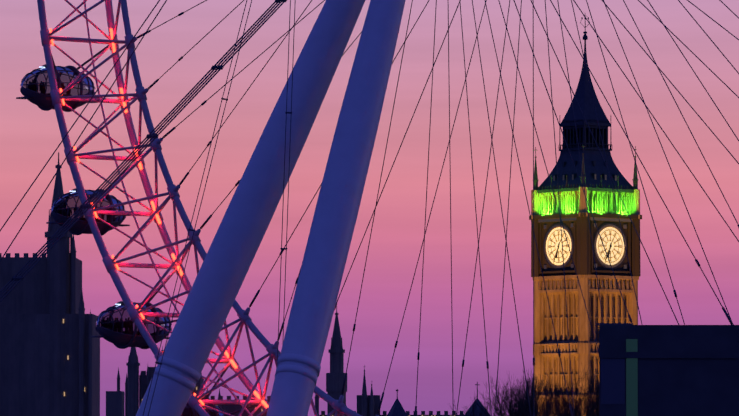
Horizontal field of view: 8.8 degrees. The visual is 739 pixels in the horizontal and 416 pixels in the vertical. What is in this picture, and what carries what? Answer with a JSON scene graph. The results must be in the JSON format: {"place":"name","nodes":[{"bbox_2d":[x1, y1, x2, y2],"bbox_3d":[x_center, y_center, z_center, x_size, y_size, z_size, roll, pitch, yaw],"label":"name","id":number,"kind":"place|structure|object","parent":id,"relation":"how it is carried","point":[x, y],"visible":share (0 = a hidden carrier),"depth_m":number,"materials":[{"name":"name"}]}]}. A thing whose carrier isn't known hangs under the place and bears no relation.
{"place":"outdoors","nodes":[
{"label":"outdoors","id":0,"kind":"place"},
{"bbox_2d":[0,152,532,415],"bbox_3d":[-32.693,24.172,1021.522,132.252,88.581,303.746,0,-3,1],"label":"buildings","id":1,"kind":"structure","parent":0,"point":[49,355],"depth_m":1147.65,"materials":[{"name":"stone"}]},
{"bbox_2d":[387,382,490,415],"bbox_3d":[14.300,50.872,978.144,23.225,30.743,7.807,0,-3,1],"label":"pointed roofs","id":2,"kind":"structure","parent":1,"relation":"attached to","point":[396,409],"depth_m":977.74,"materials":[{"name":"stone"}]},
{"bbox_2d":[0,0,738,415],"label":"sky","id":3,"kind":"structure","parent":0,"point":[29,134],"materials":[{"name":"pink"}]},
{"bbox_2d":[529,146,641,415],"bbox_3d":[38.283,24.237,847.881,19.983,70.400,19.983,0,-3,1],"label":"clock tower","id":4,"kind":"structure","parent":0,"point":[549,242],"depth_m":844.29,"materials":[{"name":"stone"}]},
{"bbox_2d":[538,17,632,189],"bbox_3d":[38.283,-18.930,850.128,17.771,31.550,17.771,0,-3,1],"label":"spire","id":5,"kind":"structure","parent":4,"relation":"attached to","point":[595,166],"depth_m":847.79,"materials":[{"name":"black metal"}]},
{"bbox_2d":[596,323,738,415],"bbox_3d":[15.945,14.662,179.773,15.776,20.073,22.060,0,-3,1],"label":"office block","id":6,"kind":"structure","parent":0,"point":[668,370],"depth_m":169.33,"materials":[{"name":"concrete"}]},
{"label":"ground","id":7,"kind":"structure","parent":0,"visible":0},
{"bbox_2d":[136,0,405,415],"bbox_3d":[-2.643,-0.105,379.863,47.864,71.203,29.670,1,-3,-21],"label":"support legs","id":8,"kind":"object","parent":7,"relation":"on","point":[231,252],"visible":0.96,"depth_m":384.08,"materials":[{"name":"white paint"}]},
{"bbox_2d":[37,0,378,415],"bbox_3d":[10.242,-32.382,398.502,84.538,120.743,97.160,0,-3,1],"label":"ferris wheel rim","id":9,"kind":"object","parent":8,"relation":"attached to","point":[339,406],"visible":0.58,"depth_m":433.92,"materials":[{"name":"metal"}]},
{"bbox_2d":[16,45,108,111],"bbox_3d":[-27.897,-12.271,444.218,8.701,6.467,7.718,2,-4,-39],"label":"ferris wheel capsule","id":10,"kind":"object","parent":9,"relation":"attached to","point":[35,89],"visible":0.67,"depth_m":443.68,"materials":[{"name":"clear glass"}]},
{"bbox_2d":[46,168,129,235],"bbox_3d":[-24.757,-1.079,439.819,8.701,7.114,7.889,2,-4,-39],"label":"ferris wheel capsule","id":11,"kind":"object","parent":9,"relation":"attached to","point":[64,207],"visible":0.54,"depth_m":439.34,"materials":[{"name":"clear glass"}]},
{"bbox_2d":[91,272,177,348],"bbox_3d":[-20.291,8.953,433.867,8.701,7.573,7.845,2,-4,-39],"label":"ferris wheel capsule","id":12,"kind":"object","parent":9,"relation":"attached to","point":[116,326],"visible":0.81,"depth_m":433.10,"materials":[{"name":"clear glass"}]},
{"bbox_2d":[50,28,267,407],"bbox_3d":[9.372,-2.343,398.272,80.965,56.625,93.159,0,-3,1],"label":"lights","id":13,"kind":"object","parent":9,"relation":"attached to","point":[263,402],"visible":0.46,"depth_m":436.39},
{"bbox_2d":[181,366,257,415],"bbox_3d":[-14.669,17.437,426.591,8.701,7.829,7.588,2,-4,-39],"label":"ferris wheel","id":14,"kind":"object","parent":9,"relation":"attached to","point":[188,410],"visible":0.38,"depth_m":426.77,"materials":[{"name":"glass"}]},
{"bbox_2d":[0,0,738,415],"bbox_3d":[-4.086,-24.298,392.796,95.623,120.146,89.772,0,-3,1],"label":"cables","id":15,"kind":"object","parent":9,"relation":"attached to","point":[150,136],"visible":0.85,"depth_m":385.59,"materials":[{"name":"black metal"}]},
{"bbox_2d":[449,397,498,415],"bbox_3d":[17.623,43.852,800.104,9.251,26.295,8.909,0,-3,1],"label":"tree","id":16,"kind":"object","parent":7,"relation":"on","point":[481,411],"visible":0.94,"depth_m":800.83,"materials":[{"name":"brown plant"}]},
{"bbox_2d":[477,378,528,415],"bbox_3d":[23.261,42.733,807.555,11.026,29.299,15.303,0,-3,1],"label":"tree","id":17,"kind":"object","parent":7,"relation":"on","point":[506,393],"visible":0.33,"depth_m":805.95,"materials":[{"name":"brown plant"}]},
{"bbox_2d":[473,381,559,415],"bbox_3d":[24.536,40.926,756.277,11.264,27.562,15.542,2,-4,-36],"label":"tree","id":18,"kind":"object","parent":7,"relation":"on","point":[512,407],"visible":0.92,"depth_m":759.40,"materials":[{"name":"brown plant"}]},
{"bbox_2d":[500,366,563,415],"bbox_3d":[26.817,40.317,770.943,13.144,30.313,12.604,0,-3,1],"label":"tree","id":19,"kind":"object","parent":7,"relation":"on","point":[547,409],"visible":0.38,"depth_m":771.48,"materials":[{"name":"brown plant"}]},
{"bbox_2d":[483,377,582,415],"bbox_3d":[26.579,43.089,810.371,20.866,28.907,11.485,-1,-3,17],"label":"tree","id":20,"kind":"object","parent":7,"relation":"on","point":[530,401],"visible":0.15,"depth_m":812.17,"materials":[{"name":"brown plant"}]},
{"bbox_2d":[493,376,598,415],"bbox_3d":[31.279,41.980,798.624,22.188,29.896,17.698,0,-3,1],"label":"tree","id":21,"kind":"object","parent":7,"relation":"on","point":[542,397],"visible":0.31,"depth_m":798.78,"materials":[{"name":"brown plant"}]},
{"bbox_2d":[509,368,598,415],"bbox_3d":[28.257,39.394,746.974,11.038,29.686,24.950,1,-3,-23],"label":"tree","id":22,"kind":"object","parent":7,"relation":"on","point":[550,395],"visible":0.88,"depth_m":750.31,"materials":[{"name":"brown plant"}]},
{"bbox_2d":[539,382,581,414],"bbox_3d":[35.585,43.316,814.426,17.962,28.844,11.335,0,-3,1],"label":"tree","id":23,"kind":"object","parent":7,"relation":"on","point":[555,399],"visible":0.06,"depth_m":815.74,"materials":[{"name":"brown plant"}]},
{"bbox_2d":[545,367,598,415],"bbox_3d":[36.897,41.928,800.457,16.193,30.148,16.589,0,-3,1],"label":"tree","id":24,"kind":"object","parent":7,"relation":"on","point":[575,396],"visible":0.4,"depth_m":799.96,"materials":[{"name":"brown plant"}]},
{"bbox_2d":[549,363,598,415],"bbox_3d":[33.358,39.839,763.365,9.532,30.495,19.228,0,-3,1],"label":"tree","id":25,"kind":"object","parent":7,"relation":"on","point":[590,406],"visible":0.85,"depth_m":764.12,"materials":[{"name":"brown plant"}]},
{"bbox_2d":[577,377,598,415],"bbox_3d":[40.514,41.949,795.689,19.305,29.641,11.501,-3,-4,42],"label":"tree","id":26,"kind":"object","parent":7,"relation":"on","point":[591,397],"visible":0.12,"depth_m":797.12,"materials":[{"name":"brown plant"}]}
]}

